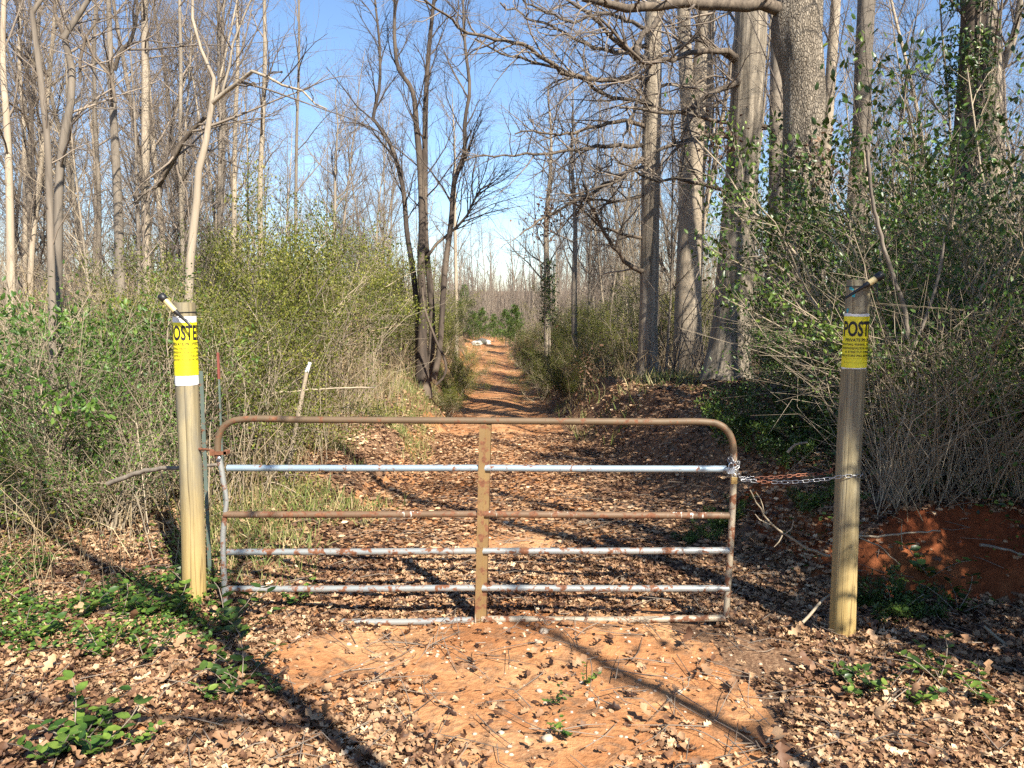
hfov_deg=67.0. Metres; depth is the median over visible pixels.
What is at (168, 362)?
half bare shrub
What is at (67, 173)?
bare tree
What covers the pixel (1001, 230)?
half bare shrub
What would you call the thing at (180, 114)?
slim tree
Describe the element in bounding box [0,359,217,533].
half bare shrub
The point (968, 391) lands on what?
half bare shrub
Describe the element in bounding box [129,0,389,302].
sapling tree
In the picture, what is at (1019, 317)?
half bare shrub
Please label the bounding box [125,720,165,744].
seedling
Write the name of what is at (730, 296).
evergreen shrub
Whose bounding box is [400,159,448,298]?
bare tree
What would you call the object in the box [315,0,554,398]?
multi stem tree
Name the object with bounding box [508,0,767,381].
oak tree
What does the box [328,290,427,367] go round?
bare bush
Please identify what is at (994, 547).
root
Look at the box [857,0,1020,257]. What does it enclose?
bare tree
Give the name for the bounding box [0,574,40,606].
seedling
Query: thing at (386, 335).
bare bush
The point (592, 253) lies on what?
bare tree
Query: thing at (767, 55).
bare tree
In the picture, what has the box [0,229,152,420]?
bare bush
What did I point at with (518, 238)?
bare tree
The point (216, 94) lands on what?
bare tree
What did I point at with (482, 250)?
bare tree
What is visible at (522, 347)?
fine leaved shrub
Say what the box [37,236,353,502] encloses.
fine leaved shrub
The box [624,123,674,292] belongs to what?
bare tree
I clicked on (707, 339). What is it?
bare bush
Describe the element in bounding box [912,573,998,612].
seedling
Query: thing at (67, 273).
bare tree
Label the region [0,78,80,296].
bare tree
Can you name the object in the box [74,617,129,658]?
seedling
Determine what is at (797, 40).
oak tree
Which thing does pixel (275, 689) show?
seedling
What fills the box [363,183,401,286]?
bare tree
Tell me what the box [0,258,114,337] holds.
bare bush
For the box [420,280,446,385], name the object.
hanging vine
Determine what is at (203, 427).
steel stake
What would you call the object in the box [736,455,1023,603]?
clay bank
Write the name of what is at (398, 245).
bare tree
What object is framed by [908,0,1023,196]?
bare tree
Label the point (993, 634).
fallen branch
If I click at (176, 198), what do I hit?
bare tree
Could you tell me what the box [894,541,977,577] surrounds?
seedling
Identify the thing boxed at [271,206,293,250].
bare tree
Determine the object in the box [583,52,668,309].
bare tree
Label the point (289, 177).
bare tree
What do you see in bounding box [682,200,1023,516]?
thicket twigs
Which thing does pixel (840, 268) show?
half bare shrub
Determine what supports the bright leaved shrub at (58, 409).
on the ground at (768, 659)
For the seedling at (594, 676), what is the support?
on the dirt track
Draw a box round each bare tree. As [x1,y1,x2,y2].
[0,0,51,173]
[0,0,67,230]
[0,0,118,317]
[0,0,119,321]
[0,0,130,324]
[0,0,134,302]
[0,0,159,309]
[0,1,93,276]
[0,3,54,242]
[0,6,96,306]
[0,8,27,300]
[0,63,27,303]
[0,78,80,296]
[0,139,17,288]
[2,77,79,310]
[5,2,109,312]
[10,119,70,285]
[13,169,64,297]
[15,55,98,307]
[35,0,134,296]
[35,66,89,311]
[38,91,140,320]
[40,0,257,320]
[41,0,203,287]
[53,34,133,297]
[63,218,83,298]
[64,164,94,306]
[78,0,244,314]
[78,137,133,296]
[81,12,169,284]
[93,0,246,273]
[95,108,159,292]
[100,0,281,299]
[100,16,179,285]
[100,148,135,292]
[102,177,131,289]
[104,0,252,276]
[116,25,252,277]
[117,0,302,285]
[119,0,293,301]
[122,18,262,279]
[123,102,213,289]
[124,34,213,276]
[130,0,319,276]
[134,0,264,276]
[135,0,263,282]
[152,107,191,274]
[158,34,240,275]
[180,42,284,276]
[204,0,320,285]
[226,111,284,276]
[226,153,249,266]
[229,120,292,256]
[237,99,319,276]
[263,109,331,272]
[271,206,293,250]
[291,173,324,263]
[292,169,361,265]
[301,121,358,274]
[303,38,395,284]
[303,130,360,277]
[313,167,355,288]
[317,78,388,274]
[323,173,376,286]
[327,177,369,295]
[337,183,381,281]
[338,156,372,290]
[344,53,417,297]
[345,81,432,289]
[351,193,401,280]
[362,143,414,298]
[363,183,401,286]
[366,104,420,300]
[369,203,405,294]
[386,218,415,291]
[397,159,439,308]
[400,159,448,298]
[427,233,443,298]
[432,225,464,309]
[457,236,476,319]
[470,198,498,329]
[486,252,502,329]
[501,208,533,326]
[523,226,554,315]
[536,191,578,312]
[541,71,641,332]
[542,220,579,311]
[549,203,569,318]
[549,229,571,313]
[555,19,632,357]
[562,101,619,316]
[563,227,587,316]
[565,153,634,320]
[566,163,607,310]
[568,143,625,313]
[580,239,602,318]
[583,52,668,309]
[583,69,659,333]
[588,0,680,302]
[592,9,678,344]
[592,33,671,345]
[592,128,667,338]
[602,235,628,298]
[606,176,640,331]
[614,137,668,326]
[618,10,711,374]
[620,123,676,291]
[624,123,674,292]
[633,11,769,268]
[659,15,729,341]
[659,46,723,274]
[660,30,732,270]
[661,128,725,294]
[663,116,726,295]
[675,11,770,270]
[699,11,770,283]
[702,213,716,310]
[706,196,717,295]
[709,193,722,274]
[722,0,945,281]
[731,16,850,206]
[752,180,765,331]
[823,0,939,248]
[823,0,959,272]
[823,0,1009,238]
[823,4,916,283]
[825,17,919,249]
[825,36,921,275]
[831,104,870,282]
[839,0,1018,223]
[841,72,895,213]
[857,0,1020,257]
[882,46,944,247]
[903,99,949,231]
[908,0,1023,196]
[918,60,956,179]
[928,1,1023,213]
[937,2,1023,232]
[977,0,1023,239]
[1003,0,1023,214]
[1005,85,1023,196]
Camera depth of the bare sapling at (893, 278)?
6.43 m
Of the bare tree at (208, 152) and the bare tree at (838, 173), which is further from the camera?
the bare tree at (838, 173)
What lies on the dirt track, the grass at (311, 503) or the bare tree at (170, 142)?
the grass at (311, 503)
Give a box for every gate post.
[172,302,206,603]
[829,280,870,637]
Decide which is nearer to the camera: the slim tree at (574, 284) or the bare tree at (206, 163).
the bare tree at (206, 163)
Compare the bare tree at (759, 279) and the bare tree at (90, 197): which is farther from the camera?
the bare tree at (90, 197)
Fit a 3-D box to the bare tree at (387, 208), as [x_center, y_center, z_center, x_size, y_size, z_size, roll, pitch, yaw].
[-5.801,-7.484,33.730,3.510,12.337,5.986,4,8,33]
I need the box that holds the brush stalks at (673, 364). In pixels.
[1,223,823,376]
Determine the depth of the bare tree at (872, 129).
35.34 m
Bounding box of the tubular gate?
[209,415,736,624]
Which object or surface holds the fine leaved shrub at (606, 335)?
on the ground at (768, 659)
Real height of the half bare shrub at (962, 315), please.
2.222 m
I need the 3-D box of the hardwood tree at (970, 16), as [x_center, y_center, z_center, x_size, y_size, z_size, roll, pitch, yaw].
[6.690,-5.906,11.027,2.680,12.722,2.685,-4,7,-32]
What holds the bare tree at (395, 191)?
on the ground at (768, 659)
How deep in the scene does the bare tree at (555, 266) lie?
49.17 m
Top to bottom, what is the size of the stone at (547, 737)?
0.042 m
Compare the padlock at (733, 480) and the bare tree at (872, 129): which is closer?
the padlock at (733, 480)
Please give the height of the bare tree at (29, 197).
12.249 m
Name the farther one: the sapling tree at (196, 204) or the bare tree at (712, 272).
the bare tree at (712, 272)
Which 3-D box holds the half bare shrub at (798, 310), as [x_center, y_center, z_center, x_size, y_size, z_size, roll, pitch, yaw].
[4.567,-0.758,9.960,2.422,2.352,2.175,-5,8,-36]
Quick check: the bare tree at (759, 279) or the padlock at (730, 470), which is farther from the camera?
the bare tree at (759, 279)
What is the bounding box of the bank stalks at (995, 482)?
[553,331,1023,550]
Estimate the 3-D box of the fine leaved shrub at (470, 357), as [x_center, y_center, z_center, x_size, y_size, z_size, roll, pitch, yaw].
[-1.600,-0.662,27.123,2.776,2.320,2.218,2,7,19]
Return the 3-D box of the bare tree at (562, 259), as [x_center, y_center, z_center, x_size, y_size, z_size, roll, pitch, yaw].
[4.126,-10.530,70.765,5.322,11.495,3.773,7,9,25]
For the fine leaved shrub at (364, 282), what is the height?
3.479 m
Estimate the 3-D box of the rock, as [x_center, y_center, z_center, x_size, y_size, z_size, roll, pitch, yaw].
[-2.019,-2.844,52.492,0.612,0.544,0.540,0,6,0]
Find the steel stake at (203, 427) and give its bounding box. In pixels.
[199,371,211,575]
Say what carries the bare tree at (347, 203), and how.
on the ground at (768, 659)
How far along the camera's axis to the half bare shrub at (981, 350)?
6.33 m
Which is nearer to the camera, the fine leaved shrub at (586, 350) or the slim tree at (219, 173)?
the slim tree at (219, 173)
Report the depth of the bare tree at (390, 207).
28.19 m
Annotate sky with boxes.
[0,0,1023,290]
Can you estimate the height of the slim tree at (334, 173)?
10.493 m
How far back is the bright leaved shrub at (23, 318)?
8.51 m
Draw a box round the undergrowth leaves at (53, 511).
[0,365,355,555]
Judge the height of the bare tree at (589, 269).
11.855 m
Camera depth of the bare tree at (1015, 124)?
34.90 m
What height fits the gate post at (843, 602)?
2.436 m
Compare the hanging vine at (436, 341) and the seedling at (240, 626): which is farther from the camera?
the hanging vine at (436, 341)
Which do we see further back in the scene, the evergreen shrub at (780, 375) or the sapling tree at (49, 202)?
the evergreen shrub at (780, 375)
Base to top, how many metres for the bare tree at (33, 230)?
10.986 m
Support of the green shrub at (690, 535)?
on the ground at (768, 659)
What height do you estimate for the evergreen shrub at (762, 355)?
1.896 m
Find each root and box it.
[786,442,807,452]
[979,543,1023,555]
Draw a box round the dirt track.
[79,334,831,767]
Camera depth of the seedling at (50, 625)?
4.80 m
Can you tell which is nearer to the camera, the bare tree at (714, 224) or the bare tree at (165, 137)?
the bare tree at (165, 137)
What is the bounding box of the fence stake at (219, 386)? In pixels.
[217,352,226,536]
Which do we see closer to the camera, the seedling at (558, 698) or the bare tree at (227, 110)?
the seedling at (558, 698)
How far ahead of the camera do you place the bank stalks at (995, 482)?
6.31 m
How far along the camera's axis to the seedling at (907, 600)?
5.36 m
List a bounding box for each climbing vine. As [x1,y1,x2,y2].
[539,257,559,371]
[750,181,847,386]
[936,0,1002,257]
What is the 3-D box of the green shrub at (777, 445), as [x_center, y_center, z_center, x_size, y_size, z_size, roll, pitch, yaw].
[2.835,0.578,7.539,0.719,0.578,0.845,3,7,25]
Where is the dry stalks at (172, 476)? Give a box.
[0,324,446,603]
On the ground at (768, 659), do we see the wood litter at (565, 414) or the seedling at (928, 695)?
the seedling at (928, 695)
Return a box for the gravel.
[329,502,801,759]
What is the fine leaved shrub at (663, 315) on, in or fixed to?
on the ground at (768, 659)
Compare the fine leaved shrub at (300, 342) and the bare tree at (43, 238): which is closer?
the fine leaved shrub at (300, 342)
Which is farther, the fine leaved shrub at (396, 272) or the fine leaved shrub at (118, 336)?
the fine leaved shrub at (396, 272)
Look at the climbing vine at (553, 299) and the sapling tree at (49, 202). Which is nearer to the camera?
the sapling tree at (49, 202)
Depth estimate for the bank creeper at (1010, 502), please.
6.81 m
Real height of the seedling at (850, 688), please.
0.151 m
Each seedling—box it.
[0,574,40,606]
[7,722,86,762]
[22,600,66,642]
[27,670,131,748]
[74,571,118,617]
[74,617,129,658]
[74,694,153,753]
[100,578,151,616]
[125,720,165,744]
[127,574,175,613]
[129,630,175,661]
[152,579,192,615]
[156,565,236,590]
[187,674,220,701]
[193,618,286,681]
[202,663,258,693]
[207,577,275,625]
[207,606,285,635]
[253,673,284,694]
[280,582,308,602]
[298,577,315,600]
[542,682,572,703]
[546,711,572,737]
[581,661,601,682]
[830,662,869,677]
[832,670,890,697]
[839,660,914,689]
[878,579,931,615]
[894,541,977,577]
[895,633,984,682]
[905,662,947,704]
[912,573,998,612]
[953,665,998,704]
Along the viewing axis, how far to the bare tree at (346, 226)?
35.87 m
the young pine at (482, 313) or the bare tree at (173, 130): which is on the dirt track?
the young pine at (482, 313)
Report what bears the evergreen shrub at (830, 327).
on the ground at (768, 659)
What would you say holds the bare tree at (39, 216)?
on the ground at (768, 659)
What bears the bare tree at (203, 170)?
on the ground at (768, 659)
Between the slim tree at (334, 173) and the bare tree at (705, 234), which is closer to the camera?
the slim tree at (334, 173)
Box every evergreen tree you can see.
[458,283,469,325]
[607,266,633,329]
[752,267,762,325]
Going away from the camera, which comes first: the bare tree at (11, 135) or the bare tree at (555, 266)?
the bare tree at (11, 135)
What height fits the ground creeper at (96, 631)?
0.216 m
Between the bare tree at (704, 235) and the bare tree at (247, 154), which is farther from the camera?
the bare tree at (704, 235)
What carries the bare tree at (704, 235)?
on the ground at (768, 659)
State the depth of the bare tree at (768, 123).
22.72 m
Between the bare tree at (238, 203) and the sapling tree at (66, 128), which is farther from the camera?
the bare tree at (238, 203)
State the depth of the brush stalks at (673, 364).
18.45 m
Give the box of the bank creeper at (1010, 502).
[702,378,1023,602]
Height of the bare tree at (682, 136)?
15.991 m
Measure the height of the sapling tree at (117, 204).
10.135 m
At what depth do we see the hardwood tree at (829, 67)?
18.23 m
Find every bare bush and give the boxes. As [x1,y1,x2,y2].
[0,222,142,347]
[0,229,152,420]
[0,242,321,414]
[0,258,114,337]
[0,281,86,373]
[141,332,299,460]
[212,274,380,366]
[249,283,418,411]
[250,337,301,427]
[326,262,435,374]
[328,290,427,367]
[362,326,413,368]
[671,271,757,362]
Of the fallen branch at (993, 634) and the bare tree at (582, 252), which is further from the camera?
the bare tree at (582, 252)
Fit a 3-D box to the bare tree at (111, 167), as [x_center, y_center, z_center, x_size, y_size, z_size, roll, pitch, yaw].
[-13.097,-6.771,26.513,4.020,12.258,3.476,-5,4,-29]
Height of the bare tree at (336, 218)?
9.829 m
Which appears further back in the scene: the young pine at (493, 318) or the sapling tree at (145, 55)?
the young pine at (493, 318)
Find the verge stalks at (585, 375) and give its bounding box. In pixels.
[362,322,705,410]
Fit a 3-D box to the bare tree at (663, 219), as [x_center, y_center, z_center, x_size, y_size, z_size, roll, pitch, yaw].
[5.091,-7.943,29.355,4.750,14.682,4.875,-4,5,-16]
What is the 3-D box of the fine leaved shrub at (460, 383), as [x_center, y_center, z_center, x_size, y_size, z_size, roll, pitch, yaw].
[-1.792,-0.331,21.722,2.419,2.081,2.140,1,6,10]
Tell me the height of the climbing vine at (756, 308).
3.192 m
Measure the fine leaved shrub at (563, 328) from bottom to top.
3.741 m
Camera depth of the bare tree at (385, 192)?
29.79 m
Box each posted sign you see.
[172,316,198,385]
[841,313,869,368]
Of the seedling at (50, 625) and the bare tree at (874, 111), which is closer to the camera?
the seedling at (50, 625)
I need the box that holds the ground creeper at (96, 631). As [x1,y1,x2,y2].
[0,530,235,660]
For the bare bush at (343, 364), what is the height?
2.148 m
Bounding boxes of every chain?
[727,457,740,480]
[741,467,863,483]
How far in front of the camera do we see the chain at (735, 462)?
5.03 m
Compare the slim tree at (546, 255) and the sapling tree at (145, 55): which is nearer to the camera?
the sapling tree at (145, 55)
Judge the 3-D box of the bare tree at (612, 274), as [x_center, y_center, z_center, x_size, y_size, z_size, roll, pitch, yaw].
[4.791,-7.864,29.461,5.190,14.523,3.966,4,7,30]
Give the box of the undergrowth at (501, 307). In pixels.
[0,265,763,338]
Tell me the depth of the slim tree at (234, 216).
14.55 m
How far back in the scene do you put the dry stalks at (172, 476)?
6.98 m
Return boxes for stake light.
[157,293,200,326]
[845,271,884,298]
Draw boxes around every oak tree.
[360,0,731,378]
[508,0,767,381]
[547,0,825,399]
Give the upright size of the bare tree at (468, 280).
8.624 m
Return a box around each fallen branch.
[105,463,217,485]
[243,387,374,396]
[750,490,830,556]
[801,594,829,623]
[859,530,939,537]
[859,537,899,564]
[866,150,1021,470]
[983,625,1007,645]
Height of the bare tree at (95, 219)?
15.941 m
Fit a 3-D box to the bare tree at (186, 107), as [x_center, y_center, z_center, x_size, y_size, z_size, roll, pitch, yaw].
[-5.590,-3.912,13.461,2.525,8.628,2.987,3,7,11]
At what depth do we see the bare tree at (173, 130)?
17.71 m
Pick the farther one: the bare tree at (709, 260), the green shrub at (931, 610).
the bare tree at (709, 260)
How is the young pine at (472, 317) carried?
on the dirt track
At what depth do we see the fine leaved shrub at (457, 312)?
30.94 m
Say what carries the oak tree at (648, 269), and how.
on the ground at (768, 659)
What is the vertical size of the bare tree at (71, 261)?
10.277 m
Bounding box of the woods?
[0,200,912,317]
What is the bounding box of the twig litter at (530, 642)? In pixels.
[0,416,1023,767]
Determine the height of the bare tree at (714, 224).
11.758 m
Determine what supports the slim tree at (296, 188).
on the ground at (768, 659)
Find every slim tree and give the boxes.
[0,0,72,316]
[0,0,76,341]
[41,0,174,317]
[118,0,252,295]
[176,0,269,291]
[212,0,277,307]
[224,0,315,276]
[269,42,399,284]
[276,0,345,283]
[416,58,493,356]
[474,42,611,380]
[488,36,622,362]
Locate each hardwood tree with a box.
[607,13,782,374]
[615,8,730,375]
[821,0,879,284]
[844,0,923,279]
[946,0,988,238]
[981,0,1023,249]
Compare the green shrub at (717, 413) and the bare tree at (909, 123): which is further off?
the bare tree at (909, 123)
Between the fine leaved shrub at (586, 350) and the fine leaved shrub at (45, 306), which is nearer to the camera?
the fine leaved shrub at (45, 306)
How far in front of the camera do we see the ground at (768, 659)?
6.70 m
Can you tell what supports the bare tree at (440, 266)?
on the ground at (768, 659)
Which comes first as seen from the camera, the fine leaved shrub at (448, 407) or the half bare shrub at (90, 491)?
the half bare shrub at (90, 491)
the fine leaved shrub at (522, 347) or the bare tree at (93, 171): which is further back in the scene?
the fine leaved shrub at (522, 347)
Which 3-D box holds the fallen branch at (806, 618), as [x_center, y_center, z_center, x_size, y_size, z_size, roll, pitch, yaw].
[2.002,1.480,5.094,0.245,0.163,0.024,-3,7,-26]
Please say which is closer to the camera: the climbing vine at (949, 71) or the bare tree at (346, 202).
the climbing vine at (949, 71)
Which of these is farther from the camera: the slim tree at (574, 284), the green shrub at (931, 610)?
the slim tree at (574, 284)
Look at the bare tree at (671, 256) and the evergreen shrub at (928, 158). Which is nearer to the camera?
the evergreen shrub at (928, 158)
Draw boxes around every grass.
[163,362,451,600]
[521,346,708,445]
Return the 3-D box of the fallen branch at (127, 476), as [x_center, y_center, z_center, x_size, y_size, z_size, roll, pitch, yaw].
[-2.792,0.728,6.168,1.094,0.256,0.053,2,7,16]
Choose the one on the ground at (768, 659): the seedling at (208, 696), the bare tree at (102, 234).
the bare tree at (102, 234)
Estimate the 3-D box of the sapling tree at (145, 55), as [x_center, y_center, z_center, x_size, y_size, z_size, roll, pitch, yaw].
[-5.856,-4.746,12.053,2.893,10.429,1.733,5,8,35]
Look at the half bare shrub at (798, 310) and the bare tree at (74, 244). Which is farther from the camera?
the bare tree at (74, 244)
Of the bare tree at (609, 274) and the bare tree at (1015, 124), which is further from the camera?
the bare tree at (609, 274)
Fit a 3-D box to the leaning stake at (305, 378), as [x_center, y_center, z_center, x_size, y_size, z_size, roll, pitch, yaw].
[-2.337,0.445,8.399,0.363,1.374,0.049,0,6,0]
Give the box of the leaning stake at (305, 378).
[283,362,311,481]
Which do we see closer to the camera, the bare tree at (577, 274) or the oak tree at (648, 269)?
the oak tree at (648, 269)
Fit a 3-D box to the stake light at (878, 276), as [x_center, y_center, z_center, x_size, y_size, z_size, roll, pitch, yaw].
[2.140,-0.611,4.782,0.233,0.169,0.231,0,6,0]
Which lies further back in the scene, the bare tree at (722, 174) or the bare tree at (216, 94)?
the bare tree at (722, 174)
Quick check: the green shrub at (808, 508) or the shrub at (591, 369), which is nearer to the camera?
the green shrub at (808, 508)
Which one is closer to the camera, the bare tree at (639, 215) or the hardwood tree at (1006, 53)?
the hardwood tree at (1006, 53)
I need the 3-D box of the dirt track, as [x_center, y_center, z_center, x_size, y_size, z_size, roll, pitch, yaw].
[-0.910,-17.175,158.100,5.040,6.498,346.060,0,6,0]
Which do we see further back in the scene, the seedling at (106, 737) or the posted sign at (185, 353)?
the posted sign at (185, 353)
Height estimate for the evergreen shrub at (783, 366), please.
2.052 m
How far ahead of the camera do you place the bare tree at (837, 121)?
23.06 m
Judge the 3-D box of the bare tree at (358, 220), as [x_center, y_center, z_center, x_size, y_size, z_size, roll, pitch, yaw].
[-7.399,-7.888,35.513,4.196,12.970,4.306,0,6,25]
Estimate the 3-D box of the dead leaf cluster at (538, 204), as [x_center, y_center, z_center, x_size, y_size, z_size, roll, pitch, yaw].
[0.716,-3.270,15.700,1.532,1.350,1.052,0,6,0]
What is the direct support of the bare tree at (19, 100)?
on the ground at (768, 659)
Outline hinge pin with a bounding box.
[198,448,212,450]
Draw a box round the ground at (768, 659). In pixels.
[0,291,1023,767]
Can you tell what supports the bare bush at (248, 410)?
on the ground at (768, 659)
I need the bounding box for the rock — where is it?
[478,338,486,344]
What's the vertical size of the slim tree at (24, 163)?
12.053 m
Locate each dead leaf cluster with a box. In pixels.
[510,187,583,255]
[683,99,749,172]
[793,125,876,208]
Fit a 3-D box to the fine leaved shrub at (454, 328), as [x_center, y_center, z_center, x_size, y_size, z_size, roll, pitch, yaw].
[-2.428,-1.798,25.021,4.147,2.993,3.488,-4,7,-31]
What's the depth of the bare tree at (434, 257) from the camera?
48.23 m
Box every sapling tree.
[0,0,111,501]
[0,0,187,379]
[9,0,291,339]
[84,0,171,335]
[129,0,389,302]
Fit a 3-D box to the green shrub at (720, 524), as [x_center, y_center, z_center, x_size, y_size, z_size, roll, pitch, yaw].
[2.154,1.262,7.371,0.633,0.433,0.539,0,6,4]
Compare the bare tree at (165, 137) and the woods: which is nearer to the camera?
the bare tree at (165, 137)
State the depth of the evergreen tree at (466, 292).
65.44 m
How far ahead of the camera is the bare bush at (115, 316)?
9.28 m
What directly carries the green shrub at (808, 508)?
on the ground at (768, 659)
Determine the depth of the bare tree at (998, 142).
10.78 m
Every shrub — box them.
[0,257,148,506]
[0,275,149,533]
[0,275,256,515]
[0,288,158,438]
[0,306,288,488]
[0,316,175,515]
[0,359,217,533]
[1,252,270,506]
[1,303,87,383]
[3,268,106,375]
[7,285,171,434]
[9,242,312,403]
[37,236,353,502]
[58,221,416,453]
[61,147,447,407]
[72,228,264,327]
[107,177,423,396]
[126,189,439,397]
[131,237,408,404]
[199,216,439,394]
[269,240,451,372]
[311,219,460,366]
[356,282,468,365]
[385,284,491,359]
[411,272,495,352]
[431,370,477,416]
[437,339,495,400]
[443,335,500,393]
[502,320,543,372]
[503,329,580,403]
[510,327,585,399]
[512,299,600,358]
[520,276,639,354]
[547,328,634,392]
[556,325,627,405]
[566,271,672,369]
[605,262,714,366]
[663,269,758,358]
[664,5,1023,383]
[670,519,722,545]
[684,89,1023,435]
[686,51,1023,437]
[691,8,1023,311]
[694,382,798,443]
[699,246,1020,436]
[700,45,1023,436]
[701,493,755,531]
[710,281,841,400]
[715,393,835,453]
[725,252,854,396]
[735,181,1023,439]
[737,189,1023,458]
[742,281,1023,477]
[749,75,1023,391]
[749,208,982,315]
[753,19,1023,407]
[754,244,916,388]
[759,413,836,469]
[764,96,1023,450]
[771,229,1023,453]
[783,473,870,516]
[825,231,1023,490]
[857,561,925,625]
[861,170,1023,478]
[879,575,953,620]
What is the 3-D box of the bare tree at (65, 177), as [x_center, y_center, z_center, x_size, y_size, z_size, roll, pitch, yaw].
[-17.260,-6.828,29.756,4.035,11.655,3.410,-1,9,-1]
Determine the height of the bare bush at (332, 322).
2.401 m
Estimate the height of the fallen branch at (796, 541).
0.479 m
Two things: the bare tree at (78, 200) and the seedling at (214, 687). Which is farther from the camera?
the bare tree at (78, 200)
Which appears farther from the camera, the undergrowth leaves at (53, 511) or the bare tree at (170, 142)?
the bare tree at (170, 142)
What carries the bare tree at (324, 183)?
on the ground at (768, 659)
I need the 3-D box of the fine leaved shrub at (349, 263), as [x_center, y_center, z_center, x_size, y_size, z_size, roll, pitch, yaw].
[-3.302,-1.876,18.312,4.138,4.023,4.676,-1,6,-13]
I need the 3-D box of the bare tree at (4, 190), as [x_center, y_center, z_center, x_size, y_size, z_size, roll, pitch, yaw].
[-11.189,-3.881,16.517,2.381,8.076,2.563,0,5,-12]
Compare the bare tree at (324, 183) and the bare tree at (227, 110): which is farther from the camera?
the bare tree at (324, 183)
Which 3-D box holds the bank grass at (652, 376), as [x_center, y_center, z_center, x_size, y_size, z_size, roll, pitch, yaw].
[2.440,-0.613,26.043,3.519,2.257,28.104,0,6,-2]
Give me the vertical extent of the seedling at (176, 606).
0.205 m
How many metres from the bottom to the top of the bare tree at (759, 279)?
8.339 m
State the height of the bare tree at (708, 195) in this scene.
15.789 m
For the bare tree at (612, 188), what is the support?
on the ground at (768, 659)
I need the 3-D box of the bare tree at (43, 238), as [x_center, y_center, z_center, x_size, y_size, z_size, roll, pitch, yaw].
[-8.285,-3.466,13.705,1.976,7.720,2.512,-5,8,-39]
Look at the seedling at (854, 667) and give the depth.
4.30 m
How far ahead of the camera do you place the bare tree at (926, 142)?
31.32 m
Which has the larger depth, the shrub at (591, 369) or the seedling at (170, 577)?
the shrub at (591, 369)
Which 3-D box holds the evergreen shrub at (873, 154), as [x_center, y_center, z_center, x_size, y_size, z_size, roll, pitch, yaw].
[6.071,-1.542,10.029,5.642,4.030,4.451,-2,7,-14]
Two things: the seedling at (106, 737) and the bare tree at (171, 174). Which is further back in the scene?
the bare tree at (171, 174)
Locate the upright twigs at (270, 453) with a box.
[0,230,446,559]
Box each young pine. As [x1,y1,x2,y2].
[463,310,483,338]
[471,307,491,335]
[485,313,501,338]
[491,308,520,347]
[493,303,529,351]
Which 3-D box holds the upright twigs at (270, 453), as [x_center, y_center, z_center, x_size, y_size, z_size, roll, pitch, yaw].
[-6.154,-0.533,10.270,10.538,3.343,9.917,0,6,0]
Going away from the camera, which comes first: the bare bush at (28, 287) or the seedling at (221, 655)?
the seedling at (221, 655)
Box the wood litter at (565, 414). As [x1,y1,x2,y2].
[378,347,758,439]
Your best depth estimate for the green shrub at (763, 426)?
8.05 m
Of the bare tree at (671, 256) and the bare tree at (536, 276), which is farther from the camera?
the bare tree at (536, 276)
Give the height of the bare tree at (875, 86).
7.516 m
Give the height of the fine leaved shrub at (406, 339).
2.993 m
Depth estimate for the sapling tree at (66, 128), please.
8.70 m
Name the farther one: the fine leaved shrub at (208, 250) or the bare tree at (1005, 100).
the bare tree at (1005, 100)
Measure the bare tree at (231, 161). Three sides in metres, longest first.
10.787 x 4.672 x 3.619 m
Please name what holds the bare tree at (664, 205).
on the ground at (768, 659)
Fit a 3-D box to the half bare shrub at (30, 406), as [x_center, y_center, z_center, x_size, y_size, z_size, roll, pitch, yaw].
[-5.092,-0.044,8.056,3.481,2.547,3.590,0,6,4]
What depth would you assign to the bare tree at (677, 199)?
29.59 m
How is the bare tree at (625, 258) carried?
on the ground at (768, 659)
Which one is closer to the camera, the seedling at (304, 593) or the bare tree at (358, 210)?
the seedling at (304, 593)
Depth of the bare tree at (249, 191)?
33.05 m
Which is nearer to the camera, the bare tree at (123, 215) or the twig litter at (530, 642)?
the twig litter at (530, 642)
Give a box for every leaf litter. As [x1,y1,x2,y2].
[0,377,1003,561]
[0,467,1023,767]
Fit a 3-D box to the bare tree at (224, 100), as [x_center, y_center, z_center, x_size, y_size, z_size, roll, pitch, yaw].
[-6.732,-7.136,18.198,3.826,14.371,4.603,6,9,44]
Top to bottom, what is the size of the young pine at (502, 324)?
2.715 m
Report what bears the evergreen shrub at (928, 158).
on the ground at (768, 659)
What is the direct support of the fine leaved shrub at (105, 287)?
on the ground at (768, 659)
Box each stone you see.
[540,628,549,633]
[541,734,553,741]
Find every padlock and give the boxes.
[727,462,734,473]
[731,474,737,483]
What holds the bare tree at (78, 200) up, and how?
on the ground at (768, 659)
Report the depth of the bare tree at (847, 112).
26.99 m
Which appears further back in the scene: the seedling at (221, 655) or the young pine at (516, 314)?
the young pine at (516, 314)
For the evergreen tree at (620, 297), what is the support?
on the ground at (768, 659)
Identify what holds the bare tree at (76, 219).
on the ground at (768, 659)
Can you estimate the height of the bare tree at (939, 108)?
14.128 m
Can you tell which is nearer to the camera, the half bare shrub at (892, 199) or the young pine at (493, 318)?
the half bare shrub at (892, 199)
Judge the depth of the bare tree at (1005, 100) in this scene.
20.51 m
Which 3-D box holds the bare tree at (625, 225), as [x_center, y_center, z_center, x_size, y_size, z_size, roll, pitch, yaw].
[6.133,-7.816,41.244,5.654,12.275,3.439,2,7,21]
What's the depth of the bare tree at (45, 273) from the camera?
21.11 m
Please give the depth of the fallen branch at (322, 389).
8.85 m
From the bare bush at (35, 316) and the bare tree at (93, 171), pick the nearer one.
the bare bush at (35, 316)

